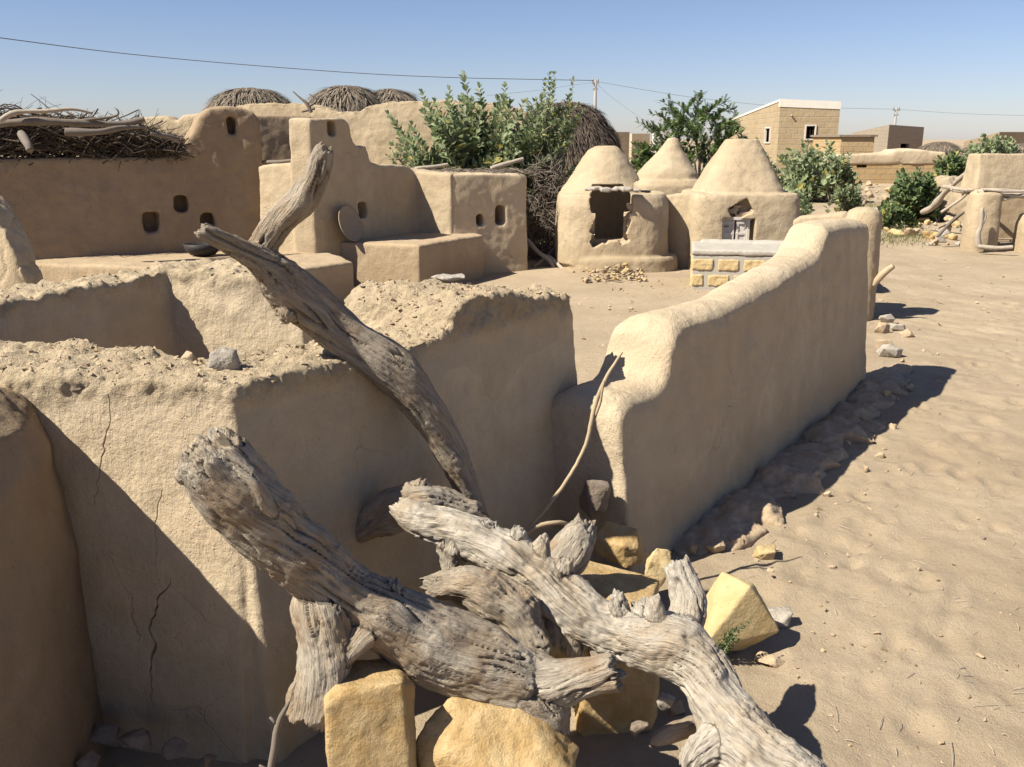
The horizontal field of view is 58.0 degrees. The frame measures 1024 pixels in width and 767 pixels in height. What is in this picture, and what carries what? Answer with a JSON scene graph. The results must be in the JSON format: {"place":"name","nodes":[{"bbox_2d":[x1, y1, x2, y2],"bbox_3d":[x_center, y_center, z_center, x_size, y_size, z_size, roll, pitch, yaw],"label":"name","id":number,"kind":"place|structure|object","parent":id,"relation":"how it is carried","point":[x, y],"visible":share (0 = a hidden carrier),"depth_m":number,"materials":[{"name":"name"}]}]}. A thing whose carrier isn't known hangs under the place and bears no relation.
{"place":"outdoors","nodes":[
{"label":"outdoors","id":0,"kind":"place"},
{"bbox_2d":[0,0,1023,139],"label":"sky","id":1,"kind":"structure","parent":0,"point":[951,57],"materials":[{"name":"blue"}]},
{"bbox_2d":[2,140,1023,766],"bbox_3d":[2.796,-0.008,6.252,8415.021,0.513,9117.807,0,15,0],"label":"ground","id":2,"kind":"structure","parent":0,"point":[848,686],"depth_m":4.09,"materials":[{"name":"sand"}]},
{"bbox_2d":[0,196,42,288],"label":"sloping wall","id":3,"kind":"structure","parent":2,"relation":"on","point":[17,261],"depth_m":6.56,"materials":[{"name":"paint"}]},
{"bbox_2d":[0,387,105,766],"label":"mud buttress","id":4,"kind":"structure","parent":2,"relation":"on","point":[50,711],"depth_m":2.44,"materials":[{"name":"paint"}]},
{"bbox_2d":[75,751,100,766],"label":"rock","id":5,"kind":"object","parent":2,"relation":"on","point":[91,759],"visible":1,"depth_m":2.57,"materials":[{"name":"stone"}]},
{"bbox_2d":[90,723,119,744],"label":"rock","id":6,"kind":"object","parent":2,"relation":"on","point":[104,733],"visible":1,"depth_m":2.69,"materials":[{"name":"stone"}]},
{"bbox_2d":[0,106,261,259],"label":"courtyard wall","id":7,"kind":"structure","parent":2,"relation":"on","point":[80,207],"depth_m":10.98,"materials":[{"name":"paint"}]},
{"bbox_2d":[0,89,199,177],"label":"brushwood","id":8,"kind":"object","parent":7,"relation":"on","point":[53,141],"visible":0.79,"depth_m":10.59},
{"bbox_2d":[17,130,33,152],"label":"dry branch","id":9,"kind":"object","parent":8,"relation":"on","point":[23,137],"visible":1,"depth_m":9.09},
{"bbox_2d":[0,107,92,121],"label":"dry branch","id":10,"kind":"object","parent":8,"relation":"on","point":[7,115],"visible":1,"depth_m":9.45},
{"bbox_2d":[0,116,145,127],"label":"dry branch","id":11,"kind":"object","parent":8,"relation":"on","point":[36,121],"visible":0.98,"depth_m":9.63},
{"bbox_2d":[81,107,119,120],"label":"dry branch","id":12,"kind":"object","parent":11,"relation":"on","point":[102,118],"visible":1,"depth_m":9.76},
{"bbox_2d":[64,125,144,135],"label":"dry branch","id":13,"kind":"object","parent":8,"relation":"on","point":[82,131],"visible":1,"depth_m":9.63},
{"bbox_2d":[150,132,179,140],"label":"dry branch","id":14,"kind":"object","parent":8,"relation":"on","point":[163,135],"visible":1,"depth_m":10.11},
{"bbox_2d":[117,728,151,749],"bbox_3d":[-1.085,1.025,2.665,0.095,0.054,0.077,0,15,0],"label":"rock","id":15,"kind":"object","parent":2,"relation":"on","point":[139,739],"visible":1,"depth_m":2.64,"materials":[{"name":"stone"}]},
{"bbox_2d":[0,258,312,358],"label":"mud wall","id":16,"kind":"structure","parent":2,"relation":"on","point":[174,308],"depth_m":5.02,"materials":[{"name":"paint"}]},
{"bbox_2d":[1,259,251,298],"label":"earth crumbs","id":17,"kind":"object","parent":16,"relation":"on","point":[31,297],"visible":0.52,"depth_m":4.84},
{"bbox_2d":[137,113,198,137],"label":"stepped parapet","id":18,"kind":"structure","parent":2,"relation":"on","point":[183,124],"depth_m":11.58,"materials":[{"name":"soil"}]},
{"bbox_2d":[161,736,187,759],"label":"rock","id":19,"kind":"object","parent":2,"relation":"on","point":[174,747],"visible":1,"depth_m":2.62,"materials":[{"name":"stone"}]},
{"bbox_2d":[35,250,353,304],"bbox_3d":[-3.715,-1.248,11.031,3.985,0.597,2.103,3,15,12],"label":"earth bench","id":20,"kind":"object","parent":2,"relation":"on","point":[332,273],"visible":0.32,"depth_m":10.33,"materials":[{"name":"soil"}]},
{"bbox_2d":[183,241,218,255],"bbox_3d":[-3.636,-1.574,10.858,0.430,0.150,0.430,0,15,0],"label":"cooking bowl","id":21,"kind":"object","parent":20,"relation":"on","point":[201,248],"visible":0.85,"depth_m":10.71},
{"bbox_2d":[198,754,217,766],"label":"rock","id":22,"kind":"object","parent":2,"relation":"on","point":[206,760],"visible":1,"depth_m":2.57,"materials":[{"name":"stone"}]},
{"bbox_2d":[201,87,292,110],"bbox_3d":[-6.521,-5.832,23.139,2.822,3.042,2.630,0,15,0],"label":"thatched hut","id":23,"kind":"object","parent":2,"relation":"on","point":[235,97],"visible":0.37,"depth_m":22.26,"materials":[{"name":"plant"}]},
{"bbox_2d":[259,701,289,766],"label":"bare stick","id":24,"kind":"object","parent":2,"relation":"on","point":[275,741],"visible":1,"depth_m":2.17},
{"bbox_2d":[0,277,576,762],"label":"mud wall","id":25,"kind":"structure","parent":2,"relation":"on","point":[192,635],"depth_m":2.75,"materials":[{"name":"paint"}]},
{"bbox_2d":[208,347,240,370],"bbox_3d":[-0.839,-0.068,2.705,0.095,0.067,0.060,5,32,-22],"label":"rock","id":26,"kind":"object","parent":25,"relation":"on","point":[222,358],"visible":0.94,"depth_m":2.69,"materials":[{"name":"grey stone"}]},
{"bbox_2d":[0,277,570,384],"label":"earth crumbs","id":27,"kind":"object","parent":25,"relation":"on","point":[200,361],"visible":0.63,"depth_m":2.89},
{"bbox_2d":[194,141,487,513],"bbox_3d":[-0.482,-0.056,2.892,0.883,1.362,0.272,-3,15,-12],"label":"driftwood log","id":28,"kind":"object","parent":25,"relation":"on","point":[321,314],"visible":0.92,"depth_m":2.85,"materials":[{"name":"grey wood"}]},
{"bbox_2d":[355,477,490,542],"bbox_3d":[-0.293,0.420,2.962,0.484,0.250,0.174,0,15,0],"label":"root stump","id":29,"kind":"object","parent":25,"relation":"on","point":[375,518],"visible":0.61,"depth_m":2.92,"materials":[{"name":"grey wood"}]},
{"bbox_2d":[431,273,464,280],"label":"rock","id":30,"kind":"object","parent":25,"relation":"on","point":[448,277],"visible":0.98,"depth_m":4.10,"materials":[{"name":"grey stone"}]},
{"bbox_2d":[256,115,321,165],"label":"back wall","id":31,"kind":"structure","parent":2,"relation":"on","point":[274,136],"depth_m":13.74,"materials":[{"name":"paint"}]},
{"bbox_2d":[293,91,317,112],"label":"dry branch","id":32,"kind":"object","parent":31,"relation":"on","point":[308,105],"visible":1,"depth_m":14.16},
{"bbox_2d":[301,85,381,111],"bbox_3d":[-4.170,-5.858,23.130,2.701,3.098,2.459,0,15,0],"label":"thatched hut","id":33,"kind":"object","parent":2,"relation":"on","point":[341,98],"visible":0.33,"depth_m":22.24,"materials":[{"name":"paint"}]},
{"bbox_2d":[259,118,457,255],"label":"stepped wall","id":34,"kind":"structure","parent":2,"relation":"on","point":[383,200],"depth_m":11.49,"materials":[{"name":"paint"}]},
{"bbox_2d":[324,658,416,766],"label":"rock","id":35,"kind":"object","parent":2,"relation":"on","point":[369,714],"visible":0.91,"depth_m":2.23,"materials":[{"name":"yellow stone"}]},
{"bbox_2d":[237,100,529,234],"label":"back wall","id":36,"kind":"structure","parent":2,"relation":"on","point":[372,131],"depth_m":16.81,"materials":[{"name":"paint"}]},
{"bbox_2d":[373,88,418,103],"bbox_3d":[-3.064,-5.968,23.640,2.101,3.050,2.007,0,15,0],"label":"thatched hut","id":37,"kind":"object","parent":2,"relation":"on","point":[388,95],"visible":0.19,"depth_m":22.96,"materials":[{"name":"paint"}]},
{"bbox_2d":[340,232,483,287],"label":"earth platform","id":38,"kind":"structure","parent":2,"relation":"on","point":[416,256],"depth_m":11.44,"materials":[{"name":"soil"}]},
{"bbox_2d":[338,205,362,240],"bbox_3d":[-2.005,-1.968,11.378,0.057,0.454,0.456,-12,8,28],"label":"straw tray","id":39,"kind":"object","parent":38,"relation":"on","point":[350,223],"visible":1,"depth_m":11.41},
{"bbox_2d":[385,70,573,224],"bbox_3d":[-0.463,-3.422,14.516,2.973,2.869,1.940,0,15,0],"label":"leafy shrub","id":40,"kind":"object","parent":2,"relation":"on","point":[467,144],"visible":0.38,"depth_m":14.09,"materials":[{"name":"green plant"}]},
{"bbox_2d":[444,170,527,273],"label":"mud storeroom","id":41,"kind":"structure","parent":2,"relation":"on","point":[490,207],"depth_m":12.64,"materials":[{"name":"paint"}]},
{"bbox_2d":[385,141,422,167],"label":"leafy shrub","id":42,"kind":"object","parent":41,"relation":"on","point":[396,154],"visible":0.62,"depth_m":13.39,"materials":[{"name":"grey plant"}]},
{"bbox_2d":[415,163,447,169],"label":"dry branch","id":43,"kind":"object","parent":41,"relation":"on","point":[429,167],"visible":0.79,"depth_m":12.75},
{"bbox_2d":[409,166,540,174],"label":"roof litter","id":44,"kind":"object","parent":41,"relation":"on","point":[494,171],"visible":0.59,"depth_m":12.90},
{"bbox_2d":[490,157,523,169],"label":"dry branch","id":45,"kind":"object","parent":41,"relation":"on","point":[502,165],"visible":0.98,"depth_m":13.10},
{"bbox_2d":[416,697,578,766],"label":"rock","id":46,"kind":"object","parent":2,"relation":"on","point":[460,732],"visible":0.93,"depth_m":2.31,"materials":[{"name":"yellow stone"}]},
{"bbox_2d":[173,427,626,734],"bbox_3d":[-0.247,0.506,2.319,1.078,0.891,0.281,-3,15,-10],"label":"driftwood log","id":47,"kind":"object","parent":46,"relation":"on","point":[346,609],"visible":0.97,"depth_m":2.25,"materials":[{"name":"grey wood"}]},
{"bbox_2d":[527,238,555,267],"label":"dry branch","id":48,"kind":"object","parent":2,"relation":"on","point":[534,248],"visible":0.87,"depth_m":13.38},
{"bbox_2d":[526,520,567,534],"bbox_3d":[0.128,0.514,3.279,0.226,0.060,0.037,-7,17,-26],"label":"bare stick","id":49,"kind":"object","parent":2,"relation":"on","point":[541,525],"visible":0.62,"depth_m":3.26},
{"bbox_2d":[520,143,573,260],"bbox_3d":[0.554,-2.858,14.337,1.195,1.789,1.678,0,15,0],"label":"dry brush","id":50,"kind":"object","parent":2,"relation":"on","point":[543,200],"visible":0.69,"depth_m":14.04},
{"bbox_2d":[513,71,585,252],"bbox_3d":[0.455,-3.430,14.539,1.471,2.860,1.063,-5,16,-18],"label":"leafy shrub","id":51,"kind":"object","parent":2,"relation":"on","point":[565,114],"visible":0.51,"depth_m":14.33,"materials":[{"name":"green plant"}]},
{"bbox_2d":[525,100,623,237],"bbox_3d":[1.010,-4.180,17.978,2.728,2.567,2.594,0,15,0],"label":"thatched hut","id":52,"kind":"object","parent":2,"relation":"on","point":[594,128],"visible":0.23,"depth_m":17.10,"materials":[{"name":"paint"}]},
{"bbox_2d":[528,351,622,527],"bbox_3d":[0.234,0.210,3.433,0.369,0.651,0.050,-4,15,-14],"label":"bare stick","id":53,"kind":"object","parent":2,"relation":"on","point":[595,409],"visible":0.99,"depth_m":3.44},
{"bbox_2d":[579,479,610,517],"bbox_3d":[0.338,0.463,3.735,0.131,0.173,0.090,0,15,0],"label":"rock","id":54,"kind":"object","parent":2,"relation":"on","point":[594,498],"visible":1,"depth_m":3.70,"materials":[{"name":"stone"}]},
{"bbox_2d":[592,78,598,107],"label":"power pole","id":55,"kind":"object","parent":2,"relation":"on","point":[595,83],"visible":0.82,"depth_m":42.89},
{"bbox_2d":[0,37,593,80],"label":"power line","id":56,"kind":"object","parent":55,"relation":"attached to","point":[276,67],"visible":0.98,"depth_m":30.42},
{"bbox_2d":[389,497,827,766],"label":"driftwood log","id":57,"kind":"object","parent":2,"relation":"on","point":[675,644],"visible":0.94,"depth_m":2.60,"materials":[{"name":"grey wood"}]},
{"bbox_2d":[419,565,552,655],"bbox_3d":[-0.067,0.661,2.655,0.404,0.284,0.153,5,16,19],"label":"root stump","id":58,"kind":"object","parent":57,"relation":"on","point":[508,605],"visible":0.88,"depth_m":2.59,"materials":[{"name":"grey wood"}]},
{"bbox_2d":[550,513,596,574],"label":"stump","id":59,"kind":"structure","parent":57,"relation":"attached to","point":[575,538],"depth_m":2.95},
{"bbox_2d":[555,146,677,272],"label":"granary","id":60,"kind":"structure","parent":2,"relation":"on","point":[607,214],"depth_m":12.82,"materials":[{"name":"soil"}]},
{"bbox_2d":[575,660,659,735],"bbox_3d":[0.327,0.951,2.962,0.270,0.297,0.267,0,19,-8],"label":"rock","id":61,"kind":"object","parent":2,"relation":"on","point":[635,698],"visible":0.4,"depth_m":2.85,"materials":[{"name":"yellow stone"}]},
{"bbox_2d":[551,643,590,657],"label":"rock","id":62,"kind":"object","parent":61,"relation":"on","point":[557,652],"visible":0.06,"depth_m":2.69,"materials":[{"name":"yellow stone"}]},
{"bbox_2d":[581,561,658,606],"bbox_3d":[0.325,0.742,3.143,0.333,0.169,0.279,13,10,17],"label":"rock","id":63,"kind":"object","parent":61,"relation":"on","point":[603,580],"visible":0.27,"depth_m":3.13,"materials":[{"name":"yellow stone"}]},
{"bbox_2d":[593,521,648,567],"bbox_3d":[0.418,0.596,3.519,0.224,0.141,0.162,17,21,-14],"label":"rock","id":64,"kind":"object","parent":2,"relation":"on","point":[622,546],"visible":0.94,"depth_m":3.48,"materials":[{"name":"yellow stone"}]},
{"bbox_2d":[617,132,629,159],"bbox_3d":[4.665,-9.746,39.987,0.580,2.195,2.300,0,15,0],"label":"mud house","id":65,"kind":"structure","parent":2,"relation":"on","point":[624,138],"depth_m":38.89,"materials":[{"name":"paint"}]},
{"bbox_2d":[629,134,649,169],"bbox_3d":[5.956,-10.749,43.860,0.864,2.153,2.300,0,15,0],"label":"mud house","id":66,"kind":"structure","parent":2,"relation":"on","point":[639,137],"depth_m":42.72,"materials":[{"name":"paint"}]},
{"bbox_2d":[630,720,648,737],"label":"rock","id":67,"kind":"object","parent":2,"relation":"on","point":[637,727],"visible":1,"depth_m":2.73,"materials":[{"name":"stone"}]},
{"bbox_2d":[645,548,670,587],"bbox_3d":[0.518,0.662,3.274,0.096,0.154,0.047,13,-2,-8],"label":"rock","id":68,"kind":"object","parent":2,"relation":"on","point":[657,560],"visible":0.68,"depth_m":3.26,"materials":[{"name":"stone"}]},
{"bbox_2d":[632,138,698,194],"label":"granary","id":69,"kind":"structure","parent":2,"relation":"on","point":[667,168],"depth_m":14.48,"materials":[{"name":"paint"}]},
{"bbox_2d":[656,692,674,709],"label":"rock","id":70,"kind":"object","parent":2,"relation":"on","point":[664,701],"visible":1,"depth_m":2.76,"materials":[{"name":"grey stone"}]},
{"bbox_2d":[649,715,695,746],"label":"rock","id":71,"kind":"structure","parent":2,"relation":"on","point":[674,731],"depth_m":2.57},
{"bbox_2d":[670,699,684,715],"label":"rock","id":72,"kind":"object","parent":2,"relation":"on","point":[676,707],"visible":0.93,"depth_m":2.97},
{"bbox_2d":[627,90,747,176],"bbox_3d":[3.773,-4.718,19.442,2.756,2.800,2.232,-12,19,-38],"label":"feathery tree","id":73,"kind":"object","parent":2,"relation":"on","point":[703,115],"visible":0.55,"depth_m":19.11,"materials":[{"name":"green plant"}]},
{"bbox_2d":[705,538,725,552],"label":"rock","id":74,"kind":"object","parent":2,"relation":"on","point":[716,545],"visible":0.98,"depth_m":4.11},
{"bbox_2d":[551,218,912,574],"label":"mud wall","id":75,"kind":"structure","parent":2,"relation":"on","point":[719,404],"depth_m":4.61,"materials":[{"name":"soil"}]},
{"bbox_2d":[666,139,799,269],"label":"granary","id":76,"kind":"structure","parent":2,"relation":"on","point":[736,191],"depth_m":12.92,"materials":[{"name":"paint"}]},
{"bbox_2d":[723,220,734,239],"bbox_3d":[3.033,-2.103,12.941,0.156,0.390,0.046,0,15,0],"label":"door leaf","id":77,"kind":"structure","parent":76,"relation":"in","point":[728,224],"depth_m":12.92,"materials":[{"name":"grey wood"}]},
{"bbox_2d":[735,220,746,239],"bbox_3d":[3.213,-2.103,12.941,0.156,0.390,0.046,0,15,0],"label":"door leaf","id":78,"kind":"structure","parent":76,"relation":"in","point":[741,225],"depth_m":12.92,"materials":[{"name":"grey wood"}]},
{"bbox_2d":[717,620,749,655],"bbox_3d":[0.762,0.927,3.244,0.140,0.206,0.050,0,15,0],"label":"leafy shrub","id":79,"kind":"object","parent":2,"relation":"on","point":[726,647],"visible":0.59,"depth_m":3.24,"materials":[{"name":"green plant"}]},
{"bbox_2d":[690,239,783,289],"bbox_3d":[3.301,-1.456,11.547,2.102,0.591,0.992,3,15,10],"label":"block bench","id":80,"kind":"object","parent":2,"relation":"on","point":[715,263],"visible":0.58,"depth_m":11.23,"materials":[{"name":"stone"}]},
{"bbox_2d":[704,572,778,650],"bbox_3d":[0.790,0.831,3.353,0.312,0.288,0.186,-4,15,-15],"label":"rock","id":81,"kind":"object","parent":2,"relation":"on","point":[733,601],"visible":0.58,"depth_m":3.28,"materials":[{"name":"stone"}]},
{"bbox_2d":[752,544,775,559],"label":"rock","id":82,"kind":"object","parent":2,"relation":"on","point":[765,552],"visible":0.88,"depth_m":4.03,"materials":[{"name":"stone"}]},
{"bbox_2d":[754,651,785,667],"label":"rock","id":83,"kind":"object","parent":2,"relation":"on","point":[774,661],"visible":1,"depth_m":3.29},
{"bbox_2d":[767,606,792,627],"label":"rock","id":84,"kind":"object","parent":2,"relation":"on","point":[781,616],"visible":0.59,"depth_m":3.50,"materials":[{"name":"grey stone"}]},
{"bbox_2d":[729,99,840,176],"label":"brick house","id":85,"kind":"structure","parent":2,"relation":"on","point":[777,127],"depth_m":34.72,"materials":[{"name":"beige brick"}]},
{"bbox_2d":[570,271,1023,766],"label":"pebbles","id":86,"kind":"object","parent":2,"relation":"on","point":[875,632],"visible":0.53,"depth_m":4.13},
{"bbox_2d":[795,188,814,215],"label":"leafy shrub","id":87,"kind":"object","parent":2,"relation":"on","point":[806,207],"visible":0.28,"depth_m":15.20,"materials":[{"name":"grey plant"}]},
{"bbox_2d":[597,277,1023,766],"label":"straw litter","id":88,"kind":"object","parent":2,"relation":"on","point":[908,593],"visible":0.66,"depth_m":3.69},
{"bbox_2d":[775,139,862,201],"bbox_3d":[7.920,-5.583,24.367,2.936,1.706,2.202,0,15,0],"label":"leafy shrub","id":89,"kind":"object","parent":2,"relation":"on","point":[818,178],"visible":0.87,"depth_m":23.99,"materials":[{"name":"green plant"}]},
{"bbox_2d":[793,207,881,320],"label":"mud pillar wall","id":90,"kind":"structure","parent":2,"relation":"on","point":[870,218],"depth_m":9.32,"materials":[{"name":"paint"}]},
{"bbox_2d":[872,264,894,286],"bbox_3d":[3.746,-1.091,9.331,0.219,0.250,0.074,11,18,35],"label":"bare stick","id":91,"kind":"object","parent":90,"relation":"attached to","point":[882,274],"visible":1,"depth_m":9.30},
{"bbox_2d":[806,135,877,159],"bbox_3d":[11.958,-8.237,33.973,1.318,1.752,3.420,-2,15,-6],"label":"stone hut","id":92,"kind":"object","parent":2,"relation":"on","point":[854,144],"visible":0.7,"depth_m":32.43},
{"bbox_2d":[823,183,864,212],"bbox_3d":[7.443,-4.120,20.677,1.086,0.764,0.925,0,15,0],"label":"leafy shrub","id":93,"kind":"object","parent":2,"relation":"on","point":[847,201],"visible":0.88,"depth_m":20.47,"materials":[{"name":"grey plant"}]},
{"bbox_2d":[874,322,889,332],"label":"rock","id":94,"kind":"object","parent":2,"relation":"on","point":[881,327],"visible":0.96,"depth_m":8.78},
{"bbox_2d":[875,339,892,347],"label":"rock","id":95,"kind":"object","parent":2,"relation":"on","point":[879,343],"visible":0.56,"depth_m":8.25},
{"bbox_2d":[824,148,944,183],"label":"wall","id":96,"kind":"structure","parent":2,"relation":"on","point":[884,166],"depth_m":30.10,"materials":[{"name":"brick"}]},
{"bbox_2d":[878,314,894,322],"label":"rock","id":97,"kind":"object","parent":2,"relation":"on","point":[888,318],"visible":0.92,"depth_m":9.33,"materials":[{"name":"grey stone"}]},
{"bbox_2d":[852,125,923,152],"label":"brick house","id":98,"kind":"structure","parent":2,"relation":"on","point":[895,136],"depth_m":49.57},
{"bbox_2d":[876,344,902,356],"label":"rock","id":99,"kind":"object","parent":2,"relation":"on","point":[887,350],"visible":1,"depth_m":7.84,"materials":[{"name":"grey stone"}]},
{"bbox_2d":[862,197,935,246],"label":"dry grass","id":100,"kind":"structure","parent":2,"relation":"on","point":[889,234],"depth_m":17.23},
{"bbox_2d":[880,202,921,228],"bbox_3d":[7.694,-3.402,18.784,1.263,0.572,0.602,-3,15,-12],"label":"leafy shrub","id":101,"kind":"object","parent":2,"relation":"on","point":[903,216],"visible":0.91,"depth_m":18.73,"materials":[{"name":"green plant"}]},
{"bbox_2d":[877,167,947,222],"bbox_3d":[8.721,-4.110,20.193,1.973,1.242,1.288,-10,18,-33],"label":"leafy shrub","id":102,"kind":"object","parent":2,"relation":"on","point":[916,192],"visible":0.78,"depth_m":19.82,"materials":[{"name":"green plant"}]},
{"bbox_2d":[915,142,960,155],"bbox_3d":[17.975,-9.294,38.827,2.187,1.713,2.007,0,15,0],"label":"thatched hut","id":103,"kind":"object","parent":2,"relation":"on","point":[948,147],"visible":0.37,"depth_m":38.19,"materials":[{"name":"plant"}]},
{"bbox_2d":[936,211,964,237],"bbox_3d":[7.566,-2.746,15.925,0.743,0.421,0.069,-10,18,-33],"label":"bare pole","id":104,"kind":"object","parent":2,"relation":"on","point":[949,223],"visible":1,"depth_m":15.88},
{"bbox_2d":[932,150,969,176],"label":"leafy shrub","id":105,"kind":"object","parent":2,"relation":"on","point":[953,164],"visible":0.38,"depth_m":23.05,"materials":[{"name":"green plant"}]},
{"bbox_2d":[934,175,968,220],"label":"wall","id":106,"kind":"structure","parent":2,"relation":"on","point":[950,197],"depth_m":20.40,"materials":[{"name":"soil"}]},
{"bbox_2d":[974,207,986,247],"bbox_3d":[7.635,-2.540,15.049,0.140,0.652,0.110,6,16,23],"label":"crooked post","id":107,"kind":"object","parent":2,"relation":"on","point":[982,220],"visible":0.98,"depth_m":15.03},
{"bbox_2d":[942,153,1023,251],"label":"open shed","id":108,"kind":"structure","parent":2,"relation":"on","point":[992,184],"depth_m":15.51,"materials":[{"name":"paint"}]},
{"bbox_2d":[920,173,967,213],"bbox_3d":[8.055,-3.707,17.277,0.645,1.204,1.743,0,15,0],"label":"bare pole","id":109,"kind":"object","parent":108,"relation":"on","point":[936,202],"visible":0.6,"depth_m":17.40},
{"bbox_2d":[963,132,1023,148],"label":"mud house","id":110,"kind":"structure","parent":2,"relation":"on","point":[1018,137],"depth_m":44.21,"materials":[{"name":"soil"}]},
{"bbox_2d":[967,133,1021,153],"bbox_3d":[13.566,-6.261,26.262,1.876,1.666,1.386,0,15,0],"label":"leafy shrub","id":111,"kind":"object","parent":2,"relation":"on","point":[999,145],"visible":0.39,"depth_m":25.91,"materials":[{"name":"green plant"}]},
{"bbox_2d":[978,244,1012,249],"bbox_3d":[7.792,-2.192,14.883,0.515,0.088,0.078,3,15,11],"label":"bare pole","id":112,"kind":"object","parent":2,"relation":"on","point":[990,247],"visible":1,"depth_m":14.86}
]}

